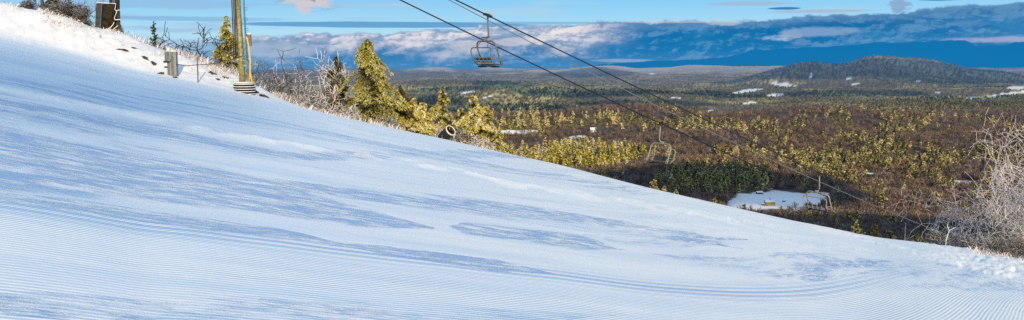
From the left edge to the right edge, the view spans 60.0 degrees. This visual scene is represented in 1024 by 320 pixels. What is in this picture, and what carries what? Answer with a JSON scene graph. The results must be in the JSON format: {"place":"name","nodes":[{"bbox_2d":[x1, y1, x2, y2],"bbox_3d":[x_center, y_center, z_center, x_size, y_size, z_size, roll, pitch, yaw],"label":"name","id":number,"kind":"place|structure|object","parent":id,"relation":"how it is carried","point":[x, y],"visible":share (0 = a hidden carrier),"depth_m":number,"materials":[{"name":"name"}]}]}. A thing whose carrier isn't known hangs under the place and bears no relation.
{"place":"outdoors","nodes":[
{"label":"outdoors","id":0,"kind":"place"},
{"bbox_2d":[0,3,1023,319],"bbox_3d":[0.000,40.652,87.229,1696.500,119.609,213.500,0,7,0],"label":"snow slope","id":1,"kind":"structure","parent":0,"point":[134,185],"depth_m":13.20,"materials":[{"name":"snow"}]},
{"bbox_2d":[16,0,39,9],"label":"shrub","id":2,"kind":"object","parent":1,"relation":"on","point":[26,4],"visible":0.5,"depth_m":52.21,"materials":[{"name":"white plant"}]},
{"bbox_2d":[39,0,58,5],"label":"conifer","id":3,"kind":"object","parent":1,"relation":"on","point":[47,1],"visible":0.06,"depth_m":55.03,"materials":[{"name":"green plant"}]},
{"bbox_2d":[39,0,66,14],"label":"shrub","id":4,"kind":"object","parent":1,"relation":"on","point":[48,7],"visible":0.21,"depth_m":52.13,"materials":[{"name":"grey plant"}]},
{"bbox_2d":[50,0,101,19],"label":"shrub","id":5,"kind":"object","parent":1,"relation":"on","point":[69,12],"visible":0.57,"depth_m":52.07,"materials":[{"name":"brown plant"}]},
{"bbox_2d":[70,6,94,26],"bbox_3d":[-25.167,-8.242,51.996,1.523,1.710,1.867,0,7,0],"label":"shrub","id":6,"kind":"object","parent":1,"relation":"on","point":[82,18],"visible":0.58,"depth_m":51.89,"materials":[{"name":"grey plant"}]},
{"bbox_2d":[95,0,122,33],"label":"lift tower","id":7,"kind":"structure","parent":1,"relation":"on","point":[107,16],"depth_m":51.99,"materials":[{"name":"metal"}]},
{"bbox_2d":[2,1,259,93],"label":"dry grass","id":8,"kind":"structure","parent":1,"relation":"on","point":[115,30],"depth_m":49.89,"materials":[{"name":"plant"}]},
{"bbox_2d":[147,21,165,48],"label":"spruce tree","id":9,"kind":"object","parent":1,"relation":"on","point":[153,28],"visible":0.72,"depth_m":52.43,"materials":[{"name":"green plant"}]},
{"bbox_2d":[163,51,178,76],"bbox_3d":[-17.797,-4.951,46.168,0.660,1.471,0.423,0,7,0],"label":"utility box","id":10,"kind":"object","parent":1,"relation":"on","point":[171,59],"visible":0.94,"depth_m":46.14,"materials":[{"name":"grey paint"}]},
{"bbox_2d":[197,57,198,82],"bbox_3d":[-16.297,-4.487,45.993,0.093,1.716,0.064,0,7,0],"label":"marker post","id":11,"kind":"object","parent":1,"relation":"on","point":[197,71],"visible":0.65,"depth_m":45.96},
{"bbox_2d":[159,21,244,65],"bbox_3d":[-19.222,-6.673,54.368,4.928,3.522,2.764,-6,9,-40],"label":"bare tree","id":12,"kind":"object","parent":1,"relation":"on","point":[204,42],"visible":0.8,"depth_m":54.26,"materials":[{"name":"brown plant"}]},
{"bbox_2d":[211,16,247,72],"bbox_3d":[-17.912,-6.455,55.676,2.755,5.128,3.223,0,7,0],"label":"conifer","id":13,"kind":"object","parent":1,"relation":"on","point":[225,47],"visible":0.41,"depth_m":55.25,"materials":[{"name":"green plant"}]},
{"bbox_2d":[218,62,246,72],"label":"shrub","id":14,"kind":"object","parent":1,"relation":"on","point":[230,68],"visible":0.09,"depth_m":54.08,"materials":[{"name":"beige plant"}]},
{"bbox_2d":[233,82,255,94],"bbox_3d":[-14.126,-3.703,46.793,1.140,0.839,1.140,0,7,0],"label":"culvert pedestal","id":15,"kind":"object","parent":1,"relation":"on","point":[245,87],"visible":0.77,"depth_m":46.34,"materials":[{"name":"grey metal"}]},
{"bbox_2d":[231,0,258,83],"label":"snowmaking tower","id":16,"kind":"structure","parent":15,"relation":"on","point":[238,49],"depth_m":46.36,"materials":[{"name":"metal"}]},
{"bbox_2d":[177,56,241,65],"bbox_3d":[-15.774,-5.160,46.095,3.360,0.512,0.378,-1,7,-7],"label":"power cable","id":17,"kind":"object","parent":16,"relation":"hanging from","point":[207,64],"visible":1,"depth_m":46.05,"materials":[{"name":"rubber"}]},
{"bbox_2d":[246,69,274,91],"bbox_3d":[-15.382,-4.331,52.900,2.515,2.268,1.977,0,7,0],"label":"shrub","id":18,"kind":"object","parent":1,"relation":"on","point":[263,82],"visible":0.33,"depth_m":52.65,"materials":[{"name":"grey plant"}]},
{"bbox_2d":[127,32,405,130],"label":"rimed grass","id":19,"kind":"structure","parent":1,"relation":"on","point":[192,56],"depth_m":51.69,"materials":[{"name":"plant"}]},
{"bbox_2d":[253,48,310,103],"bbox_3d":[-14.009,-4.910,53.416,4.578,3.714,3.306,5,8,34],"label":"bare tree","id":20,"kind":"object","parent":1,"relation":"on","point":[279,88],"visible":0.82,"depth_m":53.62,"materials":[{"name":"grey plant"}]},
{"bbox_2d":[285,95,309,107],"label":"shrub","id":21,"kind":"object","parent":1,"relation":"on","point":[306,106],"visible":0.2,"depth_m":52.87,"materials":[{"name":"grey plant"}]},
{"bbox_2d":[262,50,345,112],"bbox_3d":[-12.985,-4.263,55.295,6.013,5.350,5.430,0,7,0],"label":"bare tree","id":22,"kind":"object","parent":1,"relation":"on","point":[312,96],"visible":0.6,"depth_m":54.83,"materials":[{"name":"plant"}]},
{"bbox_2d":[309,50,354,112],"bbox_3d":[-11.173,-4.363,55.794,2.640,5.365,3.691,2,7,13],"label":"bare tree","id":23,"kind":"object","parent":1,"relation":"on","point":[333,76],"visible":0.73,"depth_m":55.19,"materials":[{"name":"grey plant"}]},
{"bbox_2d":[322,56,361,114],"bbox_3d":[-11.020,-3.886,56.129,4.018,5.413,3.597,-3,7,-23],"label":"conifer","id":24,"kind":"object","parent":1,"relation":"on","point":[339,85],"visible":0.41,"depth_m":55.56,"materials":[{"name":"green plant"}]},
{"bbox_2d":[330,100,360,118],"bbox_3d":[-9.808,-2.610,52.821,2.230,2.168,2.486,-4,8,-29],"label":"shrub","id":25,"kind":"object","parent":1,"relation":"on","point":[355,115],"visible":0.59,"depth_m":52.88,"materials":[{"name":"beige plant"}]},
{"bbox_2d":[337,39,410,130],"bbox_3d":[-8.884,-3.505,55.209,6.211,8.071,6.234,3,7,20],"label":"pine tree","id":26,"kind":"object","parent":1,"relation":"on","point":[370,107],"visible":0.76,"depth_m":54.51,"materials":[{"name":"green plant"}]},
{"bbox_2d":[376,112,401,129],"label":"shrub","id":27,"kind":"object","parent":1,"relation":"on","point":[391,122],"visible":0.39,"depth_m":53.09,"materials":[{"name":"beige plant"}]},
{"bbox_2d":[390,85,413,131],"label":"conifer","id":28,"kind":"object","parent":1,"relation":"on","point":[406,115],"visible":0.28,"depth_m":55.83,"materials":[{"name":"green plant"}]},
{"bbox_2d":[408,98,418,126],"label":"conifer","id":29,"kind":"object","parent":1,"relation":"on","point":[413,104],"visible":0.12,"depth_m":56.83,"materials":[{"name":"green plant"}]},
{"bbox_2d":[404,102,436,136],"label":"conifer","id":30,"kind":"object","parent":1,"relation":"on","point":[421,121],"visible":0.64,"depth_m":53.81,"materials":[{"name":"green plant"}]},
{"bbox_2d":[432,120,445,137],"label":"shrub","id":31,"kind":"object","parent":1,"relation":"on","point":[438,132],"visible":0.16,"depth_m":54.80,"materials":[{"name":"beige plant"}]},
{"bbox_2d":[428,86,454,137],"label":"conifer","id":32,"kind":"object","parent":1,"relation":"on","point":[441,112],"visible":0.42,"depth_m":59.78,"materials":[{"name":"green plant"}]},
{"bbox_2d":[438,125,455,139],"bbox_3d":[-3.676,-0.625,49.823,1.073,2.666,0.716,5,8,35],"label":"snow gun","id":33,"kind":"object","parent":1,"relation":"on","point":[448,132],"visible":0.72,"depth_m":49.55,"materials":[{"name":"black metal"}]},
{"bbox_2d":[451,107,464,141],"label":"conifer","id":34,"kind":"object","parent":1,"relation":"on","point":[455,120],"visible":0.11,"depth_m":58.00,"materials":[{"name":"green plant"}]},
{"bbox_2d":[449,115,483,143],"bbox_3d":[-2.972,-1.405,54.086,2.775,2.744,2.256,3,8,25],"label":"shrub","id":35,"kind":"object","parent":1,"relation":"on","point":[465,135],"visible":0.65,"depth_m":53.95,"materials":[{"name":"beige plant"}]},
{"bbox_2d":[451,94,499,150],"bbox_3d":[-2.435,-1.746,54.014,3.417,4.556,3.922,-3,7,-24],"label":"conifer","id":36,"kind":"object","parent":1,"relation":"on","point":[470,105],"visible":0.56,"depth_m":53.77,"materials":[{"name":"green plant"}]},
{"bbox_2d":[468,135,495,149],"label":"shrub","id":37,"kind":"object","parent":1,"relation":"on","point":[477,144],"visible":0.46,"depth_m":53.20,"materials":[{"name":"beige plant"}]},
{"bbox_2d":[477,104,510,151],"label":"conifer","id":38,"kind":"object","parent":1,"relation":"on","point":[487,117],"visible":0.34,"depth_m":54.45,"materials":[{"name":"green plant"}]},
{"bbox_2d":[490,126,507,152],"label":"conifer","id":39,"kind":"object","parent":1,"relation":"on","point":[497,136],"visible":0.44,"depth_m":54.10,"materials":[{"name":"green plant"}]},
{"bbox_2d":[400,0,943,243],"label":"haul rope","id":40,"kind":"object","parent":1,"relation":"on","point":[644,115],"visible":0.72,"depth_m":55.78,"materials":[{"name":"metal"}]},
{"bbox_2d":[646,121,675,165],"bbox_3d":[9.598,-1.113,57.306,0.814,2.775,2.070,-4,8,-32],"label":"lift chair","id":41,"kind":"object","parent":40,"relation":"hanging from","point":[663,158],"visible":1,"depth_m":57.33,"materials":[{"name":"metal"}]},
{"bbox_2d":[449,0,959,239],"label":"communication line","id":42,"kind":"object","parent":1,"relation":"on","point":[671,112],"visible":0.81,"depth_m":51.16,"materials":[{"name":"metal"}]},
{"bbox_2d":[455,0,985,247],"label":"haul rope","id":43,"kind":"object","parent":1,"relation":"on","point":[686,110],"visible":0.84,"depth_m":53.02,"materials":[{"name":"metal"}]},
{"bbox_2d":[470,13,502,67],"bbox_3d":[-1.286,-6.150,45.563,0.814,2.775,2.070,-4,8,-32],"label":"lift chair","id":44,"kind":"object","parent":43,"relation":"hanging from","point":[487,62],"visible":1,"depth_m":45.42,"materials":[{"name":"metal"}]},
{"bbox_2d":[802,171,832,212],"bbox_3d":[21.031,2.155,60.879,0.814,2.775,2.070,-4,8,-32],"label":"lift chair","id":45,"kind":"object","parent":43,"relation":"hanging from","point":[815,207],"visible":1,"depth_m":60.75,"materials":[{"name":"metal"}]},
{"bbox_2d":[906,232,943,244],"bbox_3d":[24.993,5.218,53.126,2.429,2.166,2.035,0,7,0],"label":"shrub","id":46,"kind":"object","parent":1,"relation":"on","point":[932,241],"visible":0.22,"depth_m":52.82,"materials":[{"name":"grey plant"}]},
{"bbox_2d":[924,225,962,246],"bbox_3d":[25.052,4.862,51.414,2.032,2.412,2.351,0,7,0],"label":"shrub","id":47,"kind":"object","parent":1,"relation":"on","point":[942,238],"visible":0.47,"depth_m":51.19,"materials":[{"name":"grey plant"}]},
{"bbox_2d":[945,224,955,244],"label":"birch tree","id":48,"kind":"object","parent":1,"relation":"on","point":[947,235],"visible":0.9,"depth_m":50.35,"materials":[{"name":"white plant"}]},
{"bbox_2d":[889,108,1023,249],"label":"bare tree","id":49,"kind":"object","parent":1,"relation":"on","point":[980,203],"visible":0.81,"depth_m":51.41,"materials":[{"name":"plant"}]},
{"bbox_2d":[949,233,984,247],"bbox_3d":[25.629,5.101,50.108,2.369,2.239,2.611,0,7,0],"label":"shrub","id":50,"kind":"object","parent":1,"relation":"on","point":[963,244],"visible":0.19,"depth_m":50.30,"materials":[{"name":"grey plant"}]},
{"bbox_2d":[965,236,991,248],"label":"shrub","id":51,"kind":"object","parent":1,"relation":"on","point":[973,244],"visible":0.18,"depth_m":47.87,"materials":[{"name":"grey plant"}]},
{"bbox_2d":[956,201,1023,253],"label":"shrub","id":52,"kind":"object","parent":1,"relation":"on","point":[1018,226],"visible":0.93,"depth_m":44.64,"materials":[{"name":"plant"}]},
{"bbox_2d":[962,186,1023,253],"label":"bare tree","id":53,"kind":"object","parent":1,"relation":"on","point":[1011,210],"visible":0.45,"depth_m":47.42,"materials":[{"name":"plant"}]},
{"bbox_2d":[979,234,1021,253],"bbox_3d":[25.402,4.896,46.587,2.280,2.286,2.475,-4,8,-30],"label":"shrub","id":54,"kind":"object","parent":1,"relation":"on","point":[994,242],"visible":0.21,"depth_m":46.29,"materials":[{"name":"grey plant"}]},
{"bbox_2d":[980,159,1023,245],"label":"bare tree","id":55,"kind":"object","parent":1,"relation":"on","point":[1022,200],"visible":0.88,"depth_m":47.32,"materials":[{"name":"plant"}]},
{"bbox_2d":[987,233,1023,257],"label":"shrub","id":56,"kind":"object","parent":1,"relation":"on","point":[1013,251],"visible":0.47,"depth_m":44.50,"materials":[{"name":"grey plant"}]},
{"bbox_2d":[994,204,1023,245],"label":"bare tree","id":57,"kind":"object","parent":1,"relation":"on","point":[1011,232],"visible":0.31,"depth_m":50.77,"materials":[{"name":"plant"}]},
{"bbox_2d":[0,0,1023,69],"label":"sky","id":58,"kind":"structure","parent":0,"point":[595,32],"materials":[{"name":"blue"}]},
{"bbox_2d":[245,55,1023,213],"bbox_3d":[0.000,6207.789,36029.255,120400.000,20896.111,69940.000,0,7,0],"label":"valley terrain","id":59,"kind":"structure","parent":0,"point":[789,194],"depth_m":5311.49,"materials":[{"name":"plant"}]},
{"bbox_2d":[552,145,558,158],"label":"conifer","id":60,"kind":"object","parent":59,"relation":"on","point":[555,153],"visible":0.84,"depth_m":1703.64,"materials":[{"name":"plant"}]},
{"bbox_2d":[556,152,562,164],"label":"conifer","id":61,"kind":"object","parent":59,"relation":"on","point":[558,160],"visible":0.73,"depth_m":1632.32,"materials":[{"name":"plant"}]},
{"bbox_2d":[588,156,594,168],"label":"conifer","id":62,"kind":"object","parent":59,"relation":"on","point":[590,161],"visible":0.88,"depth_m":1556.25,"materials":[{"name":"plant"}]},
{"bbox_2d":[601,144,606,154],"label":"conifer","id":63,"kind":"object","parent":59,"relation":"on","point":[604,151],"visible":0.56,"depth_m":1722.32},
{"bbox_2d":[609,146,614,157],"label":"conifer","id":64,"kind":"object","parent":59,"relation":"on","point":[611,151],"visible":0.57,"depth_m":1668.44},
{"bbox_2d":[650,178,658,189],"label":"conifer","id":65,"kind":"object","parent":59,"relation":"on","point":[654,184],"visible":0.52,"depth_m":626.31,"materials":[{"name":"plant"}]},
{"bbox_2d":[655,172,661,182],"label":"conifer","id":66,"kind":"object","parent":59,"relation":"on","point":[658,178],"visible":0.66,"depth_m":1381.87,"materials":[{"name":"plant"}]},
{"bbox_2d":[666,162,672,175],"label":"conifer","id":67,"kind":"object","parent":59,"relation":"on","point":[668,168],"visible":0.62,"depth_m":1480.67,"materials":[{"name":"plant"}]},
{"bbox_2d":[676,165,682,179],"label":"conifer","id":68,"kind":"object","parent":59,"relation":"on","point":[680,171],"visible":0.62,"depth_m":1441.55,"materials":[{"name":"plant"}]},
{"bbox_2d":[679,174,685,185],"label":"conifer","id":69,"kind":"object","parent":59,"relation":"on","point":[680,178],"visible":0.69,"depth_m":1364.89,"materials":[{"name":"plant"}]},
{"bbox_2d":[685,167,690,178],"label":"conifer","id":70,"kind":"object","parent":59,"relation":"on","point":[688,173],"visible":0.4,"depth_m":1433.85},
{"bbox_2d":[687,179,692,189],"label":"conifer","id":71,"kind":"object","parent":59,"relation":"on","point":[690,186],"visible":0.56,"depth_m":1333.54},
{"bbox_2d":[693,180,698,190],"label":"conifer","id":72,"kind":"object","parent":59,"relation":"on","point":[696,184],"visible":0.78,"depth_m":1334.25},
{"bbox_2d":[694,157,700,167],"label":"conifer","id":73,"kind":"object","parent":59,"relation":"on","point":[698,162],"visible":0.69,"depth_m":1612.83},
{"bbox_2d":[706,182,712,192],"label":"conifer","id":74,"kind":"object","parent":59,"relation":"on","point":[708,185],"visible":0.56,"depth_m":1318.29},
{"bbox_2d":[405,55,1023,114],"bbox_3d":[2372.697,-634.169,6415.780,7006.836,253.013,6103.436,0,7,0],"label":"forest","id":75,"kind":"object","parent":59,"relation":"on","point":[928,102],"visible":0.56,"depth_m":4683.72,"materials":[{"name":"plant"}]},
{"bbox_2d":[721,181,727,194],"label":"conifer","id":76,"kind":"object","parent":59,"relation":"on","point":[724,188],"visible":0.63,"depth_m":1338.58,"materials":[{"name":"plant"}]},
{"bbox_2d":[431,102,1023,253],"bbox_3d":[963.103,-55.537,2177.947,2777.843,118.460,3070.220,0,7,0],"label":"bare woodland","id":77,"kind":"object","parent":59,"relation":"on","point":[893,195],"visible":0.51,"depth_m":1589.32,"materials":[{"name":"plant"}]},
{"bbox_2d":[724,159,730,168],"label":"conifer","id":78,"kind":"object","parent":59,"relation":"on","point":[728,163],"visible":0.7,"depth_m":1612.45,"materials":[{"name":"plant"}]},
{"bbox_2d":[432,99,1023,242],"bbox_3d":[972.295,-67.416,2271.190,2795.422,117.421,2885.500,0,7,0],"label":"conifer forest","id":79,"kind":"object","parent":59,"relation":"on","point":[792,155],"visible":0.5,"depth_m":1910.68,"materials":[{"name":"plant"}]},
{"bbox_2d":[906,153,912,163],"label":"conifer","id":80,"kind":"object","parent":79,"relation":"on","point":[909,156],"visible":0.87,"depth_m":1683.48,"materials":[{"name":"plant"}]},
{"bbox_2d":[733,161,737,173],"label":"conifer","id":81,"kind":"object","parent":59,"relation":"on","point":[735,166],"visible":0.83,"depth_m":1568.89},
{"bbox_2d":[736,174,745,189],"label":"conifer","id":82,"kind":"object","parent":59,"relation":"on","point":[741,180],"visible":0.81,"depth_m":1411.07,"materials":[{"name":"plant"}]},
{"bbox_2d":[742,172,749,187],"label":"conifer","id":83,"kind":"object","parent":59,"relation":"on","point":[746,176],"visible":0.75,"depth_m":1417.84,"materials":[{"name":"plant"}]},
{"bbox_2d":[762,175,772,191],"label":"conifer","id":84,"kind":"object","parent":59,"relation":"on","point":[766,180],"visible":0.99,"depth_m":1410.36,"materials":[{"name":"plant"}]},
{"bbox_2d":[761,198,775,205],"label":"house","id":85,"kind":"structure","parent":59,"relation":"on","point":[769,202],"depth_m":1254.41,"materials":[{"name":"wood"}]},
{"bbox_2d":[795,167,801,179],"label":"conifer","id":86,"kind":"object","parent":59,"relation":"on","point":[800,171],"visible":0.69,"depth_m":1514.91,"materials":[{"name":"plant"}]},
{"bbox_2d":[801,174,808,189],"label":"conifer","id":87,"kind":"object","parent":59,"relation":"on","point":[806,179],"visible":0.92,"depth_m":1426.68,"materials":[{"name":"plant"}]},
{"bbox_2d":[831,158,836,170],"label":"conifer","id":88,"kind":"object","parent":59,"relation":"on","point":[833,161],"visible":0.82,"depth_m":1664.27,"materials":[{"name":"plant"}]},
{"bbox_2d":[830,210,837,218],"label":"conifer","id":89,"kind":"object","parent":59,"relation":"on","point":[833,214],"visible":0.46,"depth_m":1082.85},
{"bbox_2d":[834,218,840,228],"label":"conifer","id":90,"kind":"object","parent":59,"relation":"on","point":[836,223],"visible":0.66,"depth_m":1016.19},
{"bbox_2d":[837,169,843,180],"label":"conifer","id":91,"kind":"object","parent":59,"relation":"on","point":[838,173],"visible":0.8,"depth_m":1507.09,"materials":[{"name":"plant"}]},
{"bbox_2d":[844,210,852,219],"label":"conifer","id":92,"kind":"object","parent":59,"relation":"on","point":[848,216],"visible":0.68,"depth_m":1071.19,"materials":[{"name":"plant"}]},
{"bbox_2d":[850,219,861,233],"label":"conifer","id":93,"kind":"object","parent":59,"relation":"on","point":[857,230],"visible":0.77,"depth_m":335.10,"materials":[{"name":"plant"}]},
{"bbox_2d":[853,212,861,222],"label":"conifer","id":94,"kind":"object","parent":59,"relation":"on","point":[856,217],"visible":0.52,"depth_m":1054.72,"materials":[{"name":"plant"}]},
{"bbox_2d":[858,154,865,163],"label":"conifer","id":95,"kind":"object","parent":59,"relation":"on","point":[863,159],"visible":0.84,"depth_m":1689.58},
{"bbox_2d":[870,224,881,236],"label":"conifer","id":96,"kind":"object","parent":59,"relation":"on","point":[874,233],"visible":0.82,"depth_m":335.57,"materials":[{"name":"plant"}]},
{"bbox_2d":[876,153,881,165],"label":"conifer","id":97,"kind":"object","parent":59,"relation":"on","point":[878,158],"visible":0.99,"depth_m":1702.48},
{"bbox_2d":[877,203,885,214],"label":"conifer","id":98,"kind":"object","parent":59,"relation":"on","point":[882,210],"visible":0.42,"depth_m":1157.48,"materials":[{"name":"plant"}]},
{"bbox_2d":[877,191,889,204],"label":"conifer","id":99,"kind":"object","parent":59,"relation":"on","point":[881,197],"visible":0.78,"depth_m":1253.02,"materials":[{"name":"plant"}]},
{"bbox_2d":[883,157,891,170],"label":"conifer","id":100,"kind":"object","parent":59,"relation":"on","point":[888,163],"visible":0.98,"depth_m":1636.92,"materials":[{"name":"plant"}]},
{"bbox_2d":[886,227,895,238],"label":"conifer","id":101,"kind":"object","parent":59,"relation":"on","point":[890,234],"visible":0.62,"depth_m":335.45,"materials":[{"name":"plant"}]},
{"bbox_2d":[887,212,896,223],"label":"conifer","id":102,"kind":"object","parent":59,"relation":"on","point":[892,217],"visible":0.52,"depth_m":1040.97,"materials":[{"name":"plant"}]},
{"bbox_2d":[895,156,903,168],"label":"conifer","id":103,"kind":"object","parent":59,"relation":"on","point":[897,160],"visible":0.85,"depth_m":1652.82,"materials":[{"name":"plant"}]},
{"bbox_2d":[911,233,918,241],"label":"conifer","id":104,"kind":"object","parent":59,"relation":"on","point":[914,236],"visible":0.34,"depth_m":305.10,"materials":[{"name":"plant"}]},
{"bbox_2d":[933,191,939,203],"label":"conifer","id":105,"kind":"object","parent":59,"relation":"on","point":[935,194],"visible":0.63,"depth_m":1251.20,"materials":[{"name":"plant"}]},
{"bbox_2d":[938,156,944,166],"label":"conifer","id":106,"kind":"object","parent":59,"relation":"on","point":[940,163],"visible":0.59,"depth_m":1647.89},
{"bbox_2d":[942,176,946,184],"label":"conifer","id":107,"kind":"object","parent":59,"relation":"on","point":[944,180],"visible":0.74,"depth_m":1427.33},
{"bbox_2d":[950,175,956,185],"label":"conifer","id":108,"kind":"object","parent":59,"relation":"on","point":[952,182],"visible":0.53,"depth_m":1434.94,"materials":[{"name":"plant"}]},
{"bbox_2d":[986,165,992,174],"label":"conifer","id":109,"kind":"object","parent":59,"relation":"on","point":[989,171],"visible":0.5,"depth_m":1562.08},
{"bbox_2d":[595,47,1023,67],"bbox_3d":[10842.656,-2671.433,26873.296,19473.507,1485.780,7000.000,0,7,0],"label":"mountain range","id":110,"kind":"structure","parent":0,"point":[967,57],"depth_m":26139.92,"materials":[{"name":"stone"}]},
{"bbox_2d":[729,40,1023,56],"bbox_3d":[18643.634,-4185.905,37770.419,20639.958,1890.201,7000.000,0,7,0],"label":"mountain ridge","id":111,"kind":"structure","parent":0,"point":[940,45],"depth_m":37173.75,"materials":[{"name":"blue"}]},
{"bbox_2d":[967,245,1023,262],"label":"dry grass","id":112,"kind":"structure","parent":0,"point":[975,250],"depth_m":43.77,"materials":[{"name":"plant"}]}
]}

